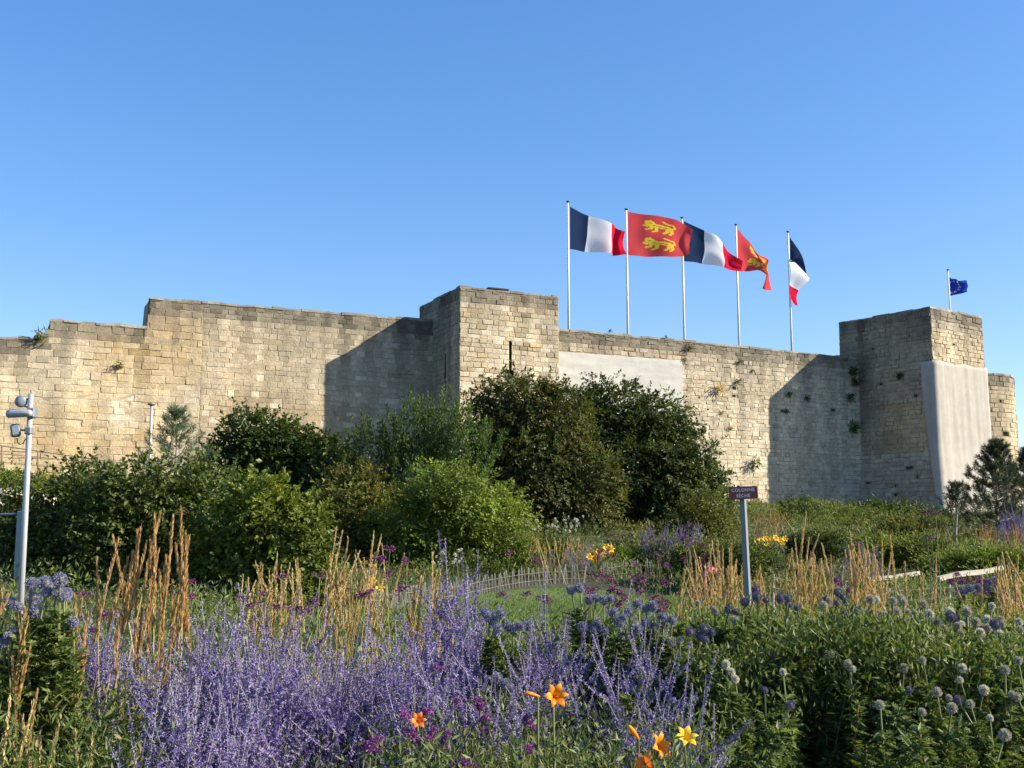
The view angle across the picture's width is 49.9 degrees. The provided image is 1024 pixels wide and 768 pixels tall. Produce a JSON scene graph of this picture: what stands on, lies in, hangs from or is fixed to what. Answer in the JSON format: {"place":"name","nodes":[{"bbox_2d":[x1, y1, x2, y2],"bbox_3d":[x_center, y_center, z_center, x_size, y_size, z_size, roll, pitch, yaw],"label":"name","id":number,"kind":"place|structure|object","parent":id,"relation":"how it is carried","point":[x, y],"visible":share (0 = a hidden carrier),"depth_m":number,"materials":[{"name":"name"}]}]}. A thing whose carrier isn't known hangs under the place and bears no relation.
{"place":"outdoors","nodes":[
{"label":"outdoors","id":0,"kind":"place"},
{"bbox_2d":[0,482,1023,704],"bbox_3d":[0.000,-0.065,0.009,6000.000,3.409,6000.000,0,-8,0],"label":"ground","id":1,"kind":"structure","parent":0,"point":[590,582],"depth_m":28.07,"materials":[{"name":"plant"}]},
{"bbox_2d":[0,585,38,767],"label":"reed grass","id":2,"kind":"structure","parent":1,"relation":"on","point":[15,681],"depth_m":3.23,"materials":[{"name":"plant"}]},
{"bbox_2d":[6,394,37,647],"bbox_3d":[-5.122,1.592,11.385,0.335,3.001,0.188,0,-8,0],"label":"lamp pole","id":3,"kind":"object","parent":1,"relation":"on","point":[30,413],"visible":0.92,"depth_m":11.47,"materials":[{"name":"grey metal"}]},
{"bbox_2d":[0,448,61,511],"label":"shrub","id":4,"kind":"object","parent":1,"relation":"on","point":[4,480],"visible":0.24,"depth_m":31.52,"materials":[{"name":"green plant"}]},
{"bbox_2d":[0,572,93,767],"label":"globe thistle","id":5,"kind":"object","parent":1,"relation":"on","point":[49,633],"visible":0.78,"depth_m":3.29,"materials":[{"name":"green plant"}]},
{"bbox_2d":[0,692,93,767],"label":"reed grass","id":6,"kind":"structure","parent":1,"relation":"on","point":[25,731],"depth_m":2.90,"materials":[{"name":"plant"}]},
{"bbox_2d":[46,592,88,745],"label":"reed grass","id":7,"kind":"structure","parent":1,"relation":"on","point":[85,625],"depth_m":3.52,"materials":[{"name":"plant"}]},
{"bbox_2d":[0,444,154,581],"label":"broadleaf shrub","id":8,"kind":"object","parent":1,"relation":"on","point":[41,536],"visible":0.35,"depth_m":25.04,"materials":[{"name":"green plant"}]},
{"bbox_2d":[0,646,190,767],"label":"undergrowth","id":9,"kind":"object","parent":1,"relation":"on","point":[122,735],"visible":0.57,"depth_m":3.07,"materials":[{"name":"green plant"}]},
{"bbox_2d":[54,610,165,753],"bbox_3d":[-1.475,1.497,4.078,0.775,1.267,1.000,0,-8,0],"label":"russian sage","id":10,"kind":"object","parent":1,"relation":"on","point":[90,674],"visible":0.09,"depth_m":4.02,"materials":[{"name":"purple plant"}]},
{"bbox_2d":[67,607,187,764],"bbox_3d":[-1.512,1.476,3.998,0.868,1.289,1.178,0,-8,0],"label":"russian sage","id":11,"kind":"object","parent":1,"relation":"on","point":[94,666],"visible":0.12,"depth_m":4.01,"materials":[{"name":"purple plant"}]},
{"bbox_2d":[81,504,192,760],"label":"reed grass","id":12,"kind":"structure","parent":1,"relation":"on","point":[127,607],"depth_m":3.65,"materials":[{"name":"plant"}]},
{"bbox_2d":[43,444,252,593],"bbox_3d":[-8.246,3.652,24.800,5.411,4.832,3.495,0,-8,0],"label":"broadleaf shrub","id":13,"kind":"object","parent":1,"relation":"on","point":[184,493],"visible":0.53,"depth_m":24.52,"materials":[{"name":"green plant"}]},
{"bbox_2d":[115,402,232,528],"bbox_3d":[-9.686,2.319,31.519,3.057,3.700,3.496,-2,-8,13],"label":"pine tree","id":14,"kind":"object","parent":1,"relation":"on","point":[176,411],"visible":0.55,"depth_m":31.50,"materials":[{"name":"green plant"}]},
{"bbox_2d":[84,583,330,767],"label":"russian sage","id":15,"kind":"object","parent":1,"relation":"on","point":[268,694],"visible":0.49,"depth_m":3.27,"materials":[{"name":"purple plant"}]},
{"bbox_2d":[106,659,336,767],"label":"russian sage","id":16,"kind":"object","parent":1,"relation":"on","point":[193,750],"visible":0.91,"depth_m":2.93,"materials":[{"name":"purple plant"}]},
{"bbox_2d":[161,458,368,607],"bbox_3d":[-5.390,3.641,23.722,4.604,4.044,3.221,0,-8,0],"label":"broadleaf shrub","id":17,"kind":"object","parent":1,"relation":"on","point":[244,541],"visible":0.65,"depth_m":23.14,"materials":[{"name":"green plant"}]},
{"bbox_2d":[223,553,338,694],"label":"reed grass","id":18,"kind":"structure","parent":1,"relation":"on","point":[269,596],"depth_m":6.84,"materials":[{"name":"plant"}]},
{"bbox_2d":[198,396,370,526],"bbox_3d":[-6.965,2.895,33.916,6.450,5.055,4.066,0,-8,0],"label":"broadleaf tree","id":19,"kind":"object","parent":1,"relation":"on","point":[302,457],"visible":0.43,"depth_m":33.55,"materials":[{"name":"green plant"}]},
{"bbox_2d":[143,680,439,767],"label":"undergrowth","id":20,"kind":"object","parent":1,"relation":"on","point":[315,761],"visible":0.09,"depth_m":3.42,"materials":[{"name":"green plant"}]},
{"bbox_2d":[224,588,374,767],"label":"russian sage","id":21,"kind":"object","parent":1,"relation":"on","point":[316,711],"visible":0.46,"depth_m":3.61,"materials":[{"name":"purple plant"}]},
{"bbox_2d":[234,572,373,705],"bbox_3d":[-1.045,1.594,5.222,0.594,1.376,0.545,-6,-10,40],"label":"verbena","id":22,"kind":"object","parent":1,"relation":"on","point":[360,594],"visible":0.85,"depth_m":5.22,"materials":[{"name":"purple plant"}]},
{"bbox_2d":[284,527,404,705],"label":"reed grass","id":23,"kind":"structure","parent":1,"relation":"on","point":[331,596],"depth_m":6.91,"materials":[{"name":"plant"}]},
{"bbox_2d":[308,450,438,563],"bbox_3d":[-3.860,4.289,30.866,5.328,4.872,3.812,0,-8,0],"label":"broadleaf shrub","id":24,"kind":"object","parent":1,"relation":"on","point":[350,500],"visible":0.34,"depth_m":30.57,"materials":[{"name":"green plant"}]},
{"bbox_2d":[298,599,471,767],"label":"russian sage","id":25,"kind":"object","parent":1,"relation":"on","point":[366,699],"visible":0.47,"depth_m":3.83,"materials":[{"name":"purple plant"}]},
{"bbox_2d":[370,544,410,676],"bbox_3d":[-0.738,1.692,6.433,0.257,1.500,0.522,5,-9,-35],"label":"verbena","id":26,"kind":"object","parent":1,"relation":"on","point":[381,558],"visible":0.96,"depth_m":6.48,"materials":[{"name":"purple plant"}]},
{"bbox_2d":[352,706,433,767],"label":"verbena","id":27,"kind":"object","parent":1,"relation":"on","point":[369,746],"visible":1,"depth_m":2.98,"materials":[{"name":"purple plant"}]},
{"bbox_2d":[336,383,508,510],"bbox_3d":[-2.640,2.545,33.097,5.292,5.229,2.914,-1,-8,9],"label":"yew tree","id":28,"kind":"object","parent":1,"relation":"on","point":[428,447],"visible":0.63,"depth_m":32.67,"materials":[{"name":"green plant"}]},
{"bbox_2d":[404,551,453,680],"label":"reed grass","id":29,"kind":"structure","parent":1,"relation":"on","point":[412,622],"depth_m":4.92,"materials":[{"name":"plant"}]},
{"bbox_2d":[0,297,861,505],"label":"curtain wall","id":30,"kind":"structure","parent":1,"relation":"on","point":[203,360],"depth_m":46.11,"materials":[{"name":"stone"}]},
{"bbox_2d":[374,530,542,759],"bbox_3d":[-0.210,1.360,4.245,0.886,1.584,0.882,3,-8,-25],"label":"russian sage","id":31,"kind":"object","parent":1,"relation":"on","point":[457,632],"visible":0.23,"depth_m":4.36,"materials":[{"name":"purple plant"}]},
{"bbox_2d":[355,451,565,576],"bbox_3d":[-1.370,4.082,29.869,5.781,4.462,4.137,0,-8,0],"label":"broadleaf shrub","id":32,"kind":"object","parent":1,"relation":"on","point":[459,508],"visible":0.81,"depth_m":29.18,"materials":[{"name":"green plant"}]},
{"bbox_2d":[327,633,594,767],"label":"russian sage","id":33,"kind":"object","parent":1,"relation":"on","point":[432,693],"visible":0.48,"depth_m":3.44,"materials":[{"name":"purple plant"}]},
{"bbox_2d":[390,540,549,582],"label":"broadleaf shrub","id":34,"kind":"object","parent":1,"relation":"on","point":[470,562],"visible":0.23,"depth_m":28.35,"materials":[{"name":"green plant"}]},
{"bbox_2d":[374,564,586,610],"bbox_3d":[-0.792,4.608,25.225,0.975,0.795,8.436,-5,-9,33],"label":"picket fence","id":35,"kind":"object","parent":1,"relation":"on","point":[508,584],"visible":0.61,"depth_m":26.49,"materials":[{"name":"grey wood"}]},
{"bbox_2d":[431,662,535,767],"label":"verbena","id":36,"kind":"object","parent":1,"relation":"on","point":[479,703],"visible":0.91,"depth_m":3.10,"materials":[{"name":"purple plant"}]},
{"bbox_2d":[419,285,558,484],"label":"square tower","id":37,"kind":"structure","parent":1,"relation":"on","point":[477,332],"depth_m":46.52,"materials":[{"name":"stone"}]},
{"bbox_2d":[0,544,1023,765],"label":"bed planting","id":38,"kind":"object","parent":1,"relation":"on","point":[209,607],"visible":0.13,"depth_m":15.66,"materials":[{"name":"green plant"}]},
{"bbox_2d":[0,470,1023,604],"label":"slope planting","id":39,"kind":"object","parent":1,"relation":"on","point":[753,506],"visible":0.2,"depth_m":34.44,"materials":[{"name":"green plant"}]},
{"bbox_2d":[266,586,778,643],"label":"lawn","id":40,"kind":"structure","parent":1,"relation":"on","point":[483,598],"depth_m":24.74,"materials":[{"name":"plant"}]},
{"bbox_2d":[597,535,706,606],"bbox_3d":[2.950,3.842,22.460,2.406,1.520,5.416,0,-8,0],"label":"verbena","id":41,"kind":"object","parent":40,"relation":"on","point":[658,559],"visible":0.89,"depth_m":22.62,"materials":[{"name":"purple plant"}]},
{"bbox_2d":[729,486,758,602],"bbox_3d":[4.616,3.249,21.729,0.576,2.451,0.201,-3,-8,24],"label":"sign","id":42,"kind":"object","parent":40,"relation":"on","point":[742,494],"visible":1,"depth_m":21.75,"materials":[{"name":"metal"}]},
{"bbox_2d":[467,608,593,767],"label":"globe thistle","id":43,"kind":"object","parent":1,"relation":"on","point":[492,644],"visible":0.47,"depth_m":4.15,"materials":[{"name":"green plant"}]},
{"bbox_2d":[444,360,638,535],"bbox_3d":[0.786,2.495,36.836,7.155,6.765,4.223,0,-8,0],"label":"elder tree","id":44,"kind":"object","parent":1,"relation":"on","point":[550,467],"visible":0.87,"depth_m":36.25,"materials":[{"name":"green plant"}]},
{"bbox_2d":[525,682,568,767],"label":"day lily","id":45,"kind":"object","parent":1,"relation":"on","point":[555,695],"visible":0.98,"depth_m":3.10,"materials":[{"name":"orange plant"}]},
{"bbox_2d":[517,529,582,566],"bbox_3d":[0.971,4.880,31.188,2.279,1.617,2.108,-6,-9,36],"label":"herb mound","id":46,"kind":"object","parent":1,"relation":"on","point":[550,539],"visible":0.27,"depth_m":30.75,"materials":[{"name":"green plant"}]},
{"bbox_2d":[495,549,612,666],"bbox_3d":[0.281,1.840,7.332,0.885,1.444,1.112,0,-8,0],"label":"verbena","id":47,"kind":"object","parent":1,"relation":"on","point":[536,561],"visible":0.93,"depth_m":7.84,"materials":[{"name":"purple plant"}]},
{"bbox_2d":[490,571,619,763],"bbox_3d":[0.113,1.434,4.158,0.772,1.414,0.975,0,-8,0],"label":"russian sage","id":48,"kind":"object","parent":1,"relation":"on","point":[544,670],"visible":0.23,"depth_m":4.07,"materials":[{"name":"purple plant"}]},
{"bbox_2d":[348,654,765,767],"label":"undergrowth","id":49,"kind":"object","parent":1,"relation":"on","point":[578,753],"visible":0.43,"depth_m":3.21,"materials":[{"name":"green plant"}]},
{"bbox_2d":[550,579,694,767],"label":"russian sage","id":50,"kind":"object","parent":1,"relation":"on","point":[641,665],"visible":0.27,"depth_m":3.80,"materials":[{"name":"purple plant"}]},
{"bbox_2d":[575,524,691,577],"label":"broadleaf shrub","id":51,"kind":"object","parent":1,"relation":"on","point":[635,553],"visible":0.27,"depth_m":30.51,"materials":[{"name":"green plant"}]},
{"bbox_2d":[605,576,673,639],"bbox_3d":[1.036,2.141,8.810,0.571,1.236,1.816,-1,-8,9],"label":"verbena","id":52,"kind":"object","parent":1,"relation":"on","point":[619,604],"visible":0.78,"depth_m":8.63,"materials":[{"name":"purple plant"}]},
{"bbox_2d":[601,598,683,735],"bbox_3d":[0.381,1.491,4.217,0.891,1.316,0.608,0,-8,0],"label":"globe thistle","id":53,"kind":"object","parent":1,"relation":"on","point":[622,647],"visible":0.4,"depth_m":4.14,"materials":[{"name":"green plant"}]},
{"bbox_2d":[556,369,744,530],"bbox_3d":[4.520,2.817,39.952,7.844,6.934,4.760,0,-8,0],"label":"broadleaf tree","id":54,"kind":"object","parent":1,"relation":"on","point":[651,439],"visible":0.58,"depth_m":39.16,"materials":[{"name":"green plant"}]},
{"bbox_2d":[628,725,698,767],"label":"day lily","id":55,"kind":"object","parent":1,"relation":"on","point":[659,746],"visible":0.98,"depth_m":2.89,"materials":[{"name":"yellow plant"}]},
{"bbox_2d":[633,520,705,572],"bbox_3d":[4.490,4.617,30.767,2.544,1.615,1.514,2,-8,-12],"label":"russian sage","id":56,"kind":"object","parent":1,"relation":"on","point":[663,543],"visible":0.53,"depth_m":30.55,"materials":[{"name":"purple plant"}]},
{"bbox_2d":[563,582,784,765],"bbox_3d":[0.430,1.444,4.099,1.089,1.378,0.742,-1,-8,7],"label":"globe thistle","id":57,"kind":"object","parent":1,"relation":"on","point":[580,615],"visible":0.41,"depth_m":4.26,"materials":[{"name":"green plant"}]},
{"bbox_2d":[608,641,753,767],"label":"russian sage","id":58,"kind":"object","parent":1,"relation":"on","point":[652,717],"visible":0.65,"depth_m":3.32,"materials":[{"name":"purple plant"}]},
{"bbox_2d":[653,528,726,584],"bbox_3d":[4.781,4.633,28.890,1.987,1.681,2.726,-3,-8,22],"label":"herb mound","id":59,"kind":"object","parent":1,"relation":"on","point":[679,553],"visible":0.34,"depth_m":28.39,"materials":[{"name":"green plant"}]},
{"bbox_2d":[647,478,754,545],"bbox_3d":[6.095,4.487,34.773,3.656,3.000,2.462,5,-9,-35],"label":"broadleaf shrub","id":60,"kind":"object","parent":1,"relation":"on","point":[712,517],"visible":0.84,"depth_m":34.40,"materials":[{"name":"green plant"}]},
{"bbox_2d":[672,540,755,635],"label":"reed grass","id":61,"kind":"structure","parent":1,"relation":"on","point":[730,591],"depth_m":7.55,"materials":[{"name":"plant"}]},
{"bbox_2d":[598,600,848,767],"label":"globe thistle","id":62,"kind":"object","parent":1,"relation":"on","point":[719,636],"visible":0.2,"depth_m":4.21,"materials":[{"name":"green plant"}]},
{"bbox_2d":[595,659,896,767],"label":"globe thistle","id":63,"kind":"object","parent":1,"relation":"on","point":[791,755],"visible":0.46,"depth_m":3.54,"materials":[{"name":"green plant"}]},
{"bbox_2d":[706,534,793,581],"bbox_3d":[5.818,4.536,27.571,2.349,1.722,1.914,4,-8,-25],"label":"herb mound","id":64,"kind":"object","parent":1,"relation":"on","point":[759,555],"visible":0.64,"depth_m":27.26,"materials":[{"name":"green plant"}]},
{"bbox_2d":[613,594,919,767],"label":"globe thistle","id":65,"kind":"object","parent":1,"relation":"on","point":[870,598],"visible":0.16,"depth_m":3.78,"materials":[{"name":"green plant"}]},
{"bbox_2d":[669,585,870,767],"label":"globe thistle","id":66,"kind":"object","parent":1,"relation":"on","point":[744,601],"visible":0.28,"depth_m":4.05,"materials":[{"name":"green plant"}]},
{"bbox_2d":[751,686,795,767],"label":"globe thistle","id":67,"kind":"object","parent":1,"relation":"on","point":[766,760],"visible":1,"depth_m":3.23,"materials":[{"name":"green plant"}]},
{"bbox_2d":[584,651,989,767],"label":"globe thistle","id":68,"kind":"object","parent":1,"relation":"on","point":[834,757],"visible":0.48,"depth_m":3.70,"materials":[{"name":"green plant"}]},
{"bbox_2d":[769,486,840,521],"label":"broadleaf shrub","id":69,"kind":"object","parent":1,"relation":"on","point":[799,507],"visible":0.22,"depth_m":46.85,"materials":[{"name":"green plant"}]},
{"bbox_2d":[781,512,835,621],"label":"reed grass","id":70,"kind":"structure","parent":1,"relation":"on","point":[806,590],"depth_m":7.41,"materials":[{"name":"plant"}]},
{"bbox_2d":[776,522,857,573],"bbox_3d":[9.208,4.979,32.828,2.517,1.767,1.878,-5,-9,35],"label":"herb mound","id":71,"kind":"object","parent":1,"relation":"on","point":[828,539],"visible":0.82,"depth_m":32.62,"materials":[{"name":"green plant"}]},
{"bbox_2d":[636,588,1021,767],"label":"globe thistle","id":72,"kind":"object","parent":1,"relation":"on","point":[838,593],"visible":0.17,"depth_m":3.84,"materials":[{"name":"green plant"}]},
{"bbox_2d":[661,597,1023,765],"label":"undergrowth","id":73,"kind":"object","parent":1,"relation":"on","point":[889,653],"visible":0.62,"depth_m":3.82,"materials":[{"name":"green plant"}]},
{"bbox_2d":[801,500,902,525],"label":"herb mound","id":74,"kind":"object","parent":1,"relation":"on","point":[847,508],"visible":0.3,"depth_m":45.35,"materials":[{"name":"green plant"}]},
{"bbox_2d":[839,530,896,615],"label":"reed grass","id":75,"kind":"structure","parent":1,"relation":"on","point":[854,579],"depth_m":7.21,"materials":[{"name":"plant"}]},
{"bbox_2d":[775,656,978,767],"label":"globe thistle","id":76,"kind":"object","parent":1,"relation":"on","point":[944,736],"visible":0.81,"depth_m":3.49,"materials":[{"name":"green plant"}]},
{"bbox_2d":[859,700,899,767],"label":"globe thistle","id":77,"kind":"object","parent":1,"relation":"on","point":[886,762],"visible":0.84,"depth_m":3.18,"materials":[{"name":"green plant"}]},
{"bbox_2d":[834,523,925,571],"bbox_3d":[10.409,4.855,30.710,2.946,1.961,1.723,0,-8,0],"label":"herb mound","id":78,"kind":"object","parent":1,"relation":"on","point":[877,541],"visible":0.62,"depth_m":30.46,"materials":[{"name":"green plant"}]},
{"bbox_2d":[842,492,958,524],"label":"broadleaf shrub","id":79,"kind":"object","parent":1,"relation":"on","point":[878,504],"visible":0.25,"depth_m":49.29,"materials":[{"name":"green plant"}]},
{"bbox_2d":[789,656,1023,767],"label":"globe thistle","id":80,"kind":"object","parent":1,"relation":"on","point":[983,742],"visible":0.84,"depth_m":3.49,"materials":[{"name":"green plant"}]},
{"bbox_2d":[868,514,945,538],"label":"herb mound","id":81,"kind":"object","parent":1,"relation":"on","point":[919,523],"visible":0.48,"depth_m":41.04,"materials":[{"name":"green plant"}]},
{"bbox_2d":[839,306,984,514],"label":"corner tower","id":82,"kind":"structure","parent":1,"relation":"on","point":[895,455],"depth_m":56.62,"materials":[{"name":"stone"}]},
{"bbox_2d":[920,360,1000,513],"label":"cover sheet","id":83,"kind":"object","parent":82,"relation":"attached to","point":[956,405],"visible":0.8,"depth_m":55.30,"materials":[{"name":"fabric"}]},
{"bbox_2d":[839,594,1006,767],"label":"globe thistle","id":84,"kind":"object","parent":1,"relation":"on","point":[893,601],"visible":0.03,"depth_m":3.74,"materials":[{"name":"green plant"}]},
{"bbox_2d":[895,524,961,576],"bbox_3d":[11.535,4.886,30.734,2.375,1.969,1.795,1,-8,-11],"label":"herb mound","id":85,"kind":"object","parent":1,"relation":"on","point":[921,545],"visible":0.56,"depth_m":30.37,"materials":[{"name":"green plant"}]},
{"bbox_2d":[878,597,981,764],"bbox_3d":[1.642,1.481,4.164,1.393,1.324,1.238,0,-8,0],"label":"globe thistle","id":86,"kind":"object","parent":1,"relation":"on","point":[951,615],"visible":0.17,"depth_m":4.35,"materials":[{"name":"green plant"}]},
{"bbox_2d":[898,556,983,619],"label":"reed grass","id":87,"kind":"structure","parent":1,"relation":"on","point":[923,592],"depth_m":6.10,"materials":[{"name":"plant"}]},
{"bbox_2d":[936,479,971,547],"bbox_3d":[15.960,4.671,39.794,1.337,2.558,1.471,-4,-9,30],"label":"pine tree","id":88,"kind":"object","parent":1,"relation":"on","point":[956,489],"visible":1,"depth_m":39.69,"materials":[{"name":"green plant"}]},
{"bbox_2d":[906,532,1023,584],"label":"broadleaf shrub","id":89,"kind":"object","parent":1,"relation":"on","point":[967,558],"visible":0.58,"depth_m":28.46,"materials":[{"name":"green plant"}]},
{"bbox_2d":[953,576,1005,616],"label":"globe thistle","id":90,"kind":"object","parent":1,"relation":"on","point":[969,589],"visible":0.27,"depth_m":8.85,"materials":[{"name":"green plant"}]},
{"bbox_2d":[942,437,1023,541],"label":"pine tree","id":91,"kind":"object","parent":1,"relation":"on","point":[996,449],"visible":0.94,"depth_m":41.62,"materials":[{"name":"green plant"}]},
{"bbox_2d":[976,602,1023,766],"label":"globe thistle","id":92,"kind":"object","parent":1,"relation":"on","point":[992,625],"visible":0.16,"depth_m":4.31,"materials":[{"name":"grey plant"}]},
{"bbox_2d":[987,373,1020,505],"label":"round tower","id":93,"kind":"structure","parent":1,"relation":"on","point":[1002,404],"depth_m":61.31,"materials":[{"name":"stone"}]},
{"bbox_2d":[990,551,1023,631],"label":"reed grass","id":94,"kind":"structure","parent":1,"relation":"on","point":[1018,603],"depth_m":5.49,"materials":[{"name":"plant"}]},
{"bbox_2d":[0,0,1023,502],"label":"sky","id":95,"kind":"structure","parent":0,"point":[384,158],"materials":[{"name":"blue"}]},
{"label":"rampart terrain","id":96,"kind":"structure","parent":0,"visible":0},
{"bbox_2d":[566,201,569,328],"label":"flagpole","id":97,"kind":"object","parent":96,"relation":"on","point":[568,305],"visible":0.83,"depth_m":55.28,"materials":[{"name":"metal"}]},
{"bbox_2d":[570,207,625,255],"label":"flag","id":98,"kind":"object","parent":97,"relation":"attached to","point":[590,234],"visible":1,"depth_m":56.40,"materials":[{"name":"fabric"}]},
{"bbox_2d":[625,208,628,333],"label":"flagpole","id":99,"kind":"object","parent":96,"relation":"on","point":[627,299],"visible":0.8,"depth_m":56.82,"materials":[{"name":"metal"}]},
{"bbox_2d":[628,212,691,256],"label":"flag","id":100,"kind":"object","parent":99,"relation":"attached to","point":[653,236],"visible":1,"depth_m":57.65,"materials":[{"name":"red fabric"}]},
{"bbox_2d":[680,217,684,339],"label":"flagpole","id":101,"kind":"object","parent":96,"relation":"on","point":[683,296],"visible":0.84,"depth_m":58.19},
{"bbox_2d":[684,221,742,270],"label":"flag","id":102,"kind":"object","parent":101,"relation":"attached to","point":[707,248],"visible":0.96,"depth_m":59.26,"materials":[{"name":"fabric"}]},
{"bbox_2d":[734,224,739,344],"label":"flagpole","id":103,"kind":"object","parent":96,"relation":"on","point":[737,289],"visible":0.83,"depth_m":59.76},
{"bbox_2d":[737,228,770,289],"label":"flag","id":104,"kind":"object","parent":103,"relation":"attached to","point":[750,258],"visible":1,"depth_m":60.65,"materials":[{"name":"red fabric"}]},
{"bbox_2d":[786,231,792,350],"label":"flagpole","id":105,"kind":"object","parent":96,"relation":"on","point":[791,337],"visible":0.84,"depth_m":61.30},
{"bbox_2d":[789,238,809,304],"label":"flag","id":106,"kind":"object","parent":105,"relation":"attached to","point":[799,278],"visible":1,"depth_m":61.54,"materials":[{"name":"fabric"}]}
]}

